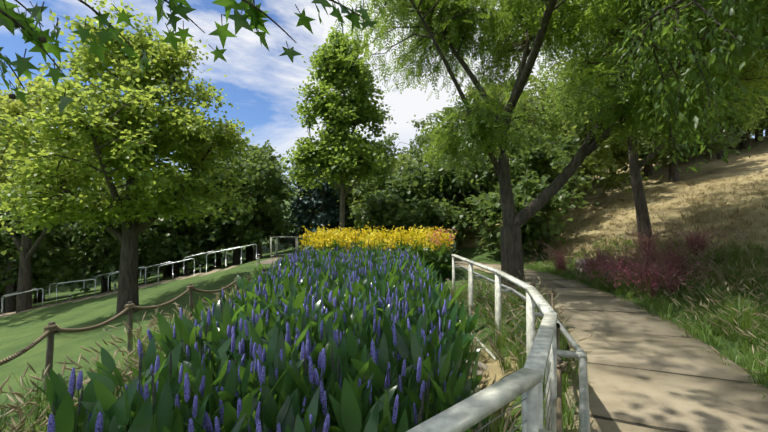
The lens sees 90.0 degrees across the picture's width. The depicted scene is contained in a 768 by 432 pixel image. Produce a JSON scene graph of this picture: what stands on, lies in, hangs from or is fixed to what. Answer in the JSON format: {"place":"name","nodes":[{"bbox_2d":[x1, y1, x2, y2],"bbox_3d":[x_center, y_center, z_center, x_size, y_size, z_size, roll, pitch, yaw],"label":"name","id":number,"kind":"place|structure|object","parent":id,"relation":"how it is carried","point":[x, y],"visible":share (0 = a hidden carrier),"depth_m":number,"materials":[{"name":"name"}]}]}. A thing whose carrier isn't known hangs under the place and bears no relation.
{"place":"outdoors","nodes":[
{"label":"outdoors","id":0,"kind":"place"},
{"bbox_2d":[270,236,312,257],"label":"deck railing frames","id":1,"kind":"structure","parent":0,"point":[276,251],"depth_m":20.64,"materials":[{"name":"grey metal"}]},
{"bbox_2d":[0,0,764,189],"label":"sky","id":2,"kind":"structure","parent":0,"point":[259,83],"materials":[{"name":"blue"}]},
{"bbox_2d":[0,136,767,431],"bbox_3d":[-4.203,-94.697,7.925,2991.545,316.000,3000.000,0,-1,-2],"label":"ground","id":3,"kind":"structure","parent":0,"point":[20,331],"depth_m":14.23,"materials":[{"name":"green plant"}]},
{"bbox_2d":[0,248,16,268],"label":"tree","id":4,"kind":"object","parent":3,"relation":"on","point":[1,261],"visible":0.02,"depth_m":20.31,"materials":[{"name":"green plant"}]},
{"bbox_2d":[0,253,62,308],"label":"tree","id":5,"kind":"object","parent":3,"relation":"on","point":[2,294],"depth_m":25.82,"materials":[{"name":"green plant"}]},
{"bbox_2d":[0,194,88,302],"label":"tree","id":6,"kind":"object","parent":3,"relation":"on","point":[40,299],"visible":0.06,"depth_m":26.36,"materials":[{"name":"green plant"}]},
{"bbox_2d":[0,202,93,312],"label":"tree","id":7,"kind":"object","parent":3,"relation":"on","point":[42,268],"visible":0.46,"depth_m":19.48,"materials":[{"name":"green plant"}]},
{"bbox_2d":[0,70,124,312],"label":"yellow green tree","id":8,"kind":"object","parent":3,"relation":"on","point":[15,107],"visible":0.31,"depth_m":16.65,"materials":[{"name":"green plant"}]},
{"bbox_2d":[67,188,125,267],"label":"tree","id":9,"kind":"object","parent":3,"relation":"on","point":[76,247],"depth_m":26.80,"materials":[{"name":"green plant"}]},
{"bbox_2d":[52,183,149,296],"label":"tree","id":10,"kind":"object","parent":3,"relation":"on","point":[104,283],"visible":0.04,"depth_m":20.44,"materials":[{"name":"green plant"}]},
{"bbox_2d":[53,192,183,284],"bbox_3d":[-14.048,1.168,21.183,6.420,6.111,6.464,1,-2,-33],"label":"tree","id":11,"kind":"object","parent":3,"relation":"on","point":[108,263],"visible":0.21,"depth_m":20.07,"materials":[{"name":"green plant"}]},
{"bbox_2d":[0,244,256,316],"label":"railings","id":12,"kind":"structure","parent":3,"relation":"on","point":[105,293],"depth_m":17.14,"materials":[{"name":"metal"}]},
{"bbox_2d":[0,0,259,314],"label":"maple tree","id":13,"kind":"object","parent":3,"relation":"on","point":[127,138],"visible":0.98,"depth_m":10.71,"materials":[{"name":"green plant"}]},
{"bbox_2d":[0,267,265,399],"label":"pond rope posts","id":14,"kind":"object","parent":3,"relation":"on","point":[51,329],"visible":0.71,"depth_m":4.46,"materials":[{"name":"brown wood"}]},
{"bbox_2d":[112,169,231,277],"bbox_3d":[-11.839,0.541,22.282,6.548,6.603,5.764,0,-1,-2],"label":"tree","id":15,"kind":"object","parent":3,"relation":"on","point":[175,270],"visible":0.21,"depth_m":21.02,"materials":[{"name":"green plant"}]},
{"bbox_2d":[141,175,214,277],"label":"tree","id":16,"kind":"object","parent":3,"relation":"on","point":[166,272],"depth_m":25.59,"materials":[{"name":"green plant"}]},
{"bbox_2d":[121,165,242,275],"bbox_3d":[-11.229,0.392,21.780,6.678,6.478,5.786,-1,-2,31],"label":"tree","id":17,"kind":"object","parent":3,"relation":"on","point":[192,244],"visible":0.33,"depth_m":20.73,"materials":[{"name":"green plant"}]},
{"bbox_2d":[193,176,269,266],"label":"tree","id":18,"kind":"object","parent":3,"relation":"on","point":[217,263],"visible":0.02,"depth_m":27.57,"materials":[{"name":"green plant"}]},
{"bbox_2d":[183,136,295,264],"bbox_3d":[-8.918,-1.082,23.948,6.558,8.629,7.557,0,-1,-2],"label":"tree","id":19,"kind":"object","parent":3,"relation":"on","point":[237,251],"visible":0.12,"depth_m":23.03,"materials":[{"name":"green plant"}]},
{"bbox_2d":[196,180,308,260],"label":"tree","id":20,"kind":"object","parent":3,"relation":"on","point":[249,254],"visible":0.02,"depth_m":26.47,"materials":[{"name":"green plant"}]},
{"bbox_2d":[214,150,299,260],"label":"tree","id":21,"kind":"object","parent":3,"relation":"on","point":[268,192],"visible":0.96,"depth_m":21.58,"materials":[{"name":"green plant"}]},
{"bbox_2d":[255,256,289,264],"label":"path","id":22,"kind":"structure","parent":3,"relation":"on","point":[269,261],"depth_m":18.35,"materials":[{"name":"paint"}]},
{"bbox_2d":[267,158,294,239],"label":"tree","id":23,"kind":"object","parent":3,"relation":"on","point":[288,199],"depth_m":38.04,"materials":[{"name":"green plant"}]},
{"bbox_2d":[279,158,316,247],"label":"conifer","id":24,"kind":"object","parent":3,"relation":"on","point":[292,235],"visible":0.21,"depth_m":26.66,"materials":[{"name":"green plant"}]},
{"bbox_2d":[283,166,353,231],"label":"tree","id":25,"kind":"object","parent":3,"relation":"on","point":[313,210],"visible":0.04,"depth_m":27.18,"materials":[{"name":"green plant"}]},
{"bbox_2d":[291,164,349,242],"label":"conifer","id":26,"kind":"object","parent":3,"relation":"on","point":[321,203],"visible":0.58,"depth_m":25.57,"materials":[{"name":"green plant"}]},
{"bbox_2d":[69,254,589,299],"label":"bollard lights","id":27,"kind":"object","parent":3,"relation":"on","point":[199,272],"visible":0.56,"depth_m":18.57,"materials":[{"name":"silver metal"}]},
{"bbox_2d":[312,177,361,236],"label":"conifer","id":28,"kind":"object","parent":3,"relation":"on","point":[336,207],"visible":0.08,"depth_m":26.77,"materials":[{"name":"green plant"}]},
{"bbox_2d":[279,26,400,236],"bbox_3d":[-2.196,-3.570,19.323,5.990,11.893,5.726,0,-1,-2],"label":"plane tree","id":29,"kind":"object","parent":3,"relation":"on","point":[339,153],"visible":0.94,"depth_m":18.58,"materials":[{"name":"green plant"}]},
{"bbox_2d":[345,196,361,235],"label":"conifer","id":30,"kind":"object","parent":3,"relation":"on","point":[350,219],"depth_m":26.95,"materials":[{"name":"green plant"}]},
{"bbox_2d":[331,154,423,230],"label":"tree","id":31,"kind":"object","parent":3,"relation":"on","point":[357,198],"visible":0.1,"depth_m":26.02,"materials":[{"name":"green plant"}]},
{"bbox_2d":[0,233,767,431],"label":"meadow grass","id":32,"kind":"structure","parent":3,"relation":"on","point":[740,320],"depth_m":6.16,"materials":[{"name":"green plant"}]},
{"bbox_2d":[348,188,423,237],"bbox_3d":[0.430,0.496,22.554,5.010,4.115,5.221,0,-1,17],"label":"bush","id":33,"kind":"object","parent":3,"relation":"on","point":[380,213],"visible":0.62,"depth_m":21.23,"materials":[{"name":"green plant"}]},
{"bbox_2d":[348,158,438,236],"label":"tree","id":34,"kind":"object","parent":3,"relation":"on","point":[405,185],"visible":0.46,"depth_m":23.46,"materials":[{"name":"green plant"}]},
{"bbox_2d":[369,133,424,174],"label":"tree","id":35,"kind":"object","parent":3,"relation":"on","point":[390,139],"visible":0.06,"depth_m":37.79,"materials":[{"name":"green plant"}]},
{"bbox_2d":[355,152,446,199],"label":"tree","id":36,"kind":"object","parent":3,"relation":"on","point":[401,157],"visible":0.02,"depth_m":27.27,"materials":[{"name":"green plant"}]},
{"bbox_2d":[390,196,477,247],"bbox_3d":[2.724,0.655,21.688,4.856,3.699,4.885,0,-1,-2],"label":"bush","id":37,"kind":"object","parent":3,"relation":"on","point":[428,208],"visible":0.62,"depth_m":20.55,"materials":[{"name":"green plant"}]},
{"bbox_2d":[405,105,469,201],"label":"tree","id":38,"kind":"object","parent":3,"relation":"on","point":[417,125],"visible":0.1,"depth_m":34.99,"materials":[{"name":"green plant"}]},
{"bbox_2d":[404,146,512,237],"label":"tree","id":39,"kind":"object","parent":3,"relation":"on","point":[470,184],"visible":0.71,"depth_m":22.11,"materials":[{"name":"green plant"}]},
{"bbox_2d":[419,117,512,205],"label":"tree","id":40,"kind":"object","parent":3,"relation":"on","point":[425,164],"visible":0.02,"depth_m":27.53,"materials":[{"name":"green plant"}]},
{"bbox_2d":[466,342,490,431],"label":"stream rocks","id":41,"kind":"object","parent":3,"relation":"on","point":[479,371],"visible":0.02,"depth_m":5.49,"materials":[{"name":"beige stone"}]},
{"bbox_2d":[444,75,534,122],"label":"tree","id":42,"kind":"object","parent":3,"relation":"on","point":[470,91],"visible":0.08,"depth_m":36.02,"materials":[{"name":"green plant"}]},
{"bbox_2d":[406,254,590,431],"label":"stream railing frames","id":43,"kind":"structure","parent":3,"relation":"on","point":[525,382],"depth_m":2.04,"materials":[{"name":"white metal"}]},
{"bbox_2d":[468,70,538,109],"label":"tree","id":44,"kind":"object","parent":3,"relation":"on","point":[531,90],"visible":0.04,"depth_m":39.36,"materials":[{"name":"green plant"}]},
{"bbox_2d":[488,99,548,183],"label":"tree","id":45,"kind":"object","parent":3,"relation":"on","point":[535,105],"visible":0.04,"depth_m":28.19,"materials":[{"name":"green plant"}]},
{"bbox_2d":[459,171,598,256],"bbox_3d":[6.594,0.123,18.302,5.777,4.278,5.827,0,-1,-2],"label":"tree","id":46,"kind":"object","parent":3,"relation":"on","point":[488,205],"visible":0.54,"depth_m":17.18,"materials":[{"name":"green plant"}]},
{"bbox_2d":[466,119,609,214],"bbox_3d":[8.235,-2.132,21.607,6.944,6.532,7.398,0,-1,-2],"label":"tree","id":47,"kind":"object","parent":3,"relation":"on","point":[541,161],"visible":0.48,"depth_m":20.15,"materials":[{"name":"green plant"}]},
{"bbox_2d":[504,78,574,162],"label":"tree","id":48,"kind":"object","parent":3,"relation":"on","point":[544,96],"visible":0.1,"depth_m":28.25,"materials":[{"name":"green plant"}]},
{"bbox_2d":[332,0,767,290],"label":"tree","id":49,"kind":"object","parent":3,"relation":"on","point":[444,26],"visible":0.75,"depth_m":9.99,"materials":[{"name":"green plant"}]},
{"bbox_2d":[548,288,566,431],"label":"path rope posts","id":50,"kind":"object","parent":3,"relation":"on","point":[561,367],"visible":0.52,"depth_m":3.04,"materials":[{"name":"grey wood"}]},
{"bbox_2d":[521,59,600,191],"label":"tree","id":51,"kind":"object","parent":3,"relation":"on","point":[532,79],"visible":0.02,"depth_m":29.78,"materials":[{"name":"green plant"}]},
{"bbox_2d":[545,55,578,90],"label":"tree","id":52,"kind":"object","parent":3,"relation":"on","point":[556,72],"visible":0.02,"depth_m":40.44,"materials":[{"name":"green plant"}]},
{"bbox_2d":[575,258,598,271],"bbox_3d":[7.364,1.747,13.680,0.985,0.528,0.926,0,-1,-2],"label":"boulder","id":53,"kind":"object","parent":3,"relation":"on","point":[582,264],"visible":0.12,"depth_m":13.47,"materials":[{"name":"stone"}]},
{"bbox_2d":[524,79,657,205],"bbox_3d":[12.824,-4.436,24.200,7.690,8.198,7.317,1,-1,-27],"label":"tree","id":54,"kind":"object","parent":3,"relation":"on","point":[590,164],"visible":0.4,"depth_m":23.19,"materials":[{"name":"green plant"}]},
{"bbox_2d":[459,173,767,285],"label":"dry grass slope","id":55,"kind":"structure","parent":3,"relation":"on","point":[720,212],"depth_m":17.11,"materials":[{"name":"beige plant"}]},
{"bbox_2d":[579,259,693,301],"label":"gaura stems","id":56,"kind":"object","parent":3,"relation":"on","point":[600,277],"visible":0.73,"depth_m":9.20,"materials":[{"name":"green plant"}]},
{"bbox_2d":[607,92,667,181],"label":"tree","id":57,"kind":"object","parent":3,"relation":"on","point":[626,169],"depth_m":29.42,"materials":[{"name":"green plant"}]},
{"bbox_2d":[528,214,747,297],"bbox_3d":[7.596,0.973,11.304,5.183,2.047,6.987,0,-1,-2],"label":"shrub","id":58,"kind":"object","parent":3,"relation":"on","point":[644,245],"depth_m":10.58,"materials":[{"name":"purple plant"}]},
{"bbox_2d":[529,22,767,239],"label":"tree","id":59,"kind":"object","parent":3,"relation":"on","point":[641,207],"visible":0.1,"depth_m":15.03,"materials":[{"name":"green plant"}]},
{"bbox_2d":[601,117,717,176],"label":"tree","id":60,"kind":"object","parent":3,"relation":"on","point":[648,168],"depth_m":28.08,"materials":[{"name":"green plant"}]},
{"bbox_2d":[595,0,767,178],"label":"overhanging tree","id":61,"kind":"object","parent":3,"relation":"on","point":[648,35],"visible":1,"depth_m":5.55,"materials":[{"name":"green plant"}]},
{"bbox_2d":[631,98,762,181],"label":"tree","id":62,"kind":"object","parent":3,"relation":"on","point":[645,152],"visible":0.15,"depth_m":23.57,"materials":[{"name":"green plant"}]},
{"bbox_2d":[661,100,743,161],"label":"tree","id":63,"kind":"object","parent":3,"relation":"on","point":[707,146],"depth_m":29.04,"materials":[{"name":"green plant"}]},
{"bbox_2d":[680,81,767,159],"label":"tree","id":64,"kind":"object","parent":3,"relation":"on","point":[720,154],"visible":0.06,"depth_m":27.17,"materials":[{"name":"green plant"}]},
{"bbox_2d":[726,47,767,148],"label":"tree","id":65,"kind":"object","parent":3,"relation":"on","point":[745,144],"depth_m":28.95,"materials":[{"name":"green plant"}]},
{"bbox_2d":[752,101,767,140],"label":"tree","id":66,"kind":"object","parent":3,"relation":"on","point":[757,134],"depth_m":30.89,"materials":[{"name":"green plant"}]},
{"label":"tree","id":67,"kind":"object","parent":3,"relation":"on","visible":0},
{"bbox_2d":[0,0,377,114],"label":"tree leaves","id":68,"kind":"object","parent":67,"relation":"attached to","point":[11,19],"visible":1,"depth_m":1.91,"materials":[{"name":"green plant"}]},
{"bbox_2d":[455,259,767,431],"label":"flagstone path","id":69,"kind":"structure","parent":0,"point":[670,400],"depth_m":4.37,"materials":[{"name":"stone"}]},
{"label":"pond water","id":70,"kind":"structure","parent":0,"visible":0},
{"bbox_2d":[33,244,494,431],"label":"pickerelweed leaves","id":71,"kind":"object","parent":70,"relation":"on","point":[350,340],"visible":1,"depth_m":2.41,"materials":[{"name":"green plant"}]},
{"bbox_2d":[295,222,460,281],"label":"flowers","id":72,"kind":"object","parent":70,"relation":"on","point":[437,247],"visible":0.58,"depth_m":12.54,"materials":[{"name":"yellow plant"}]}
]}

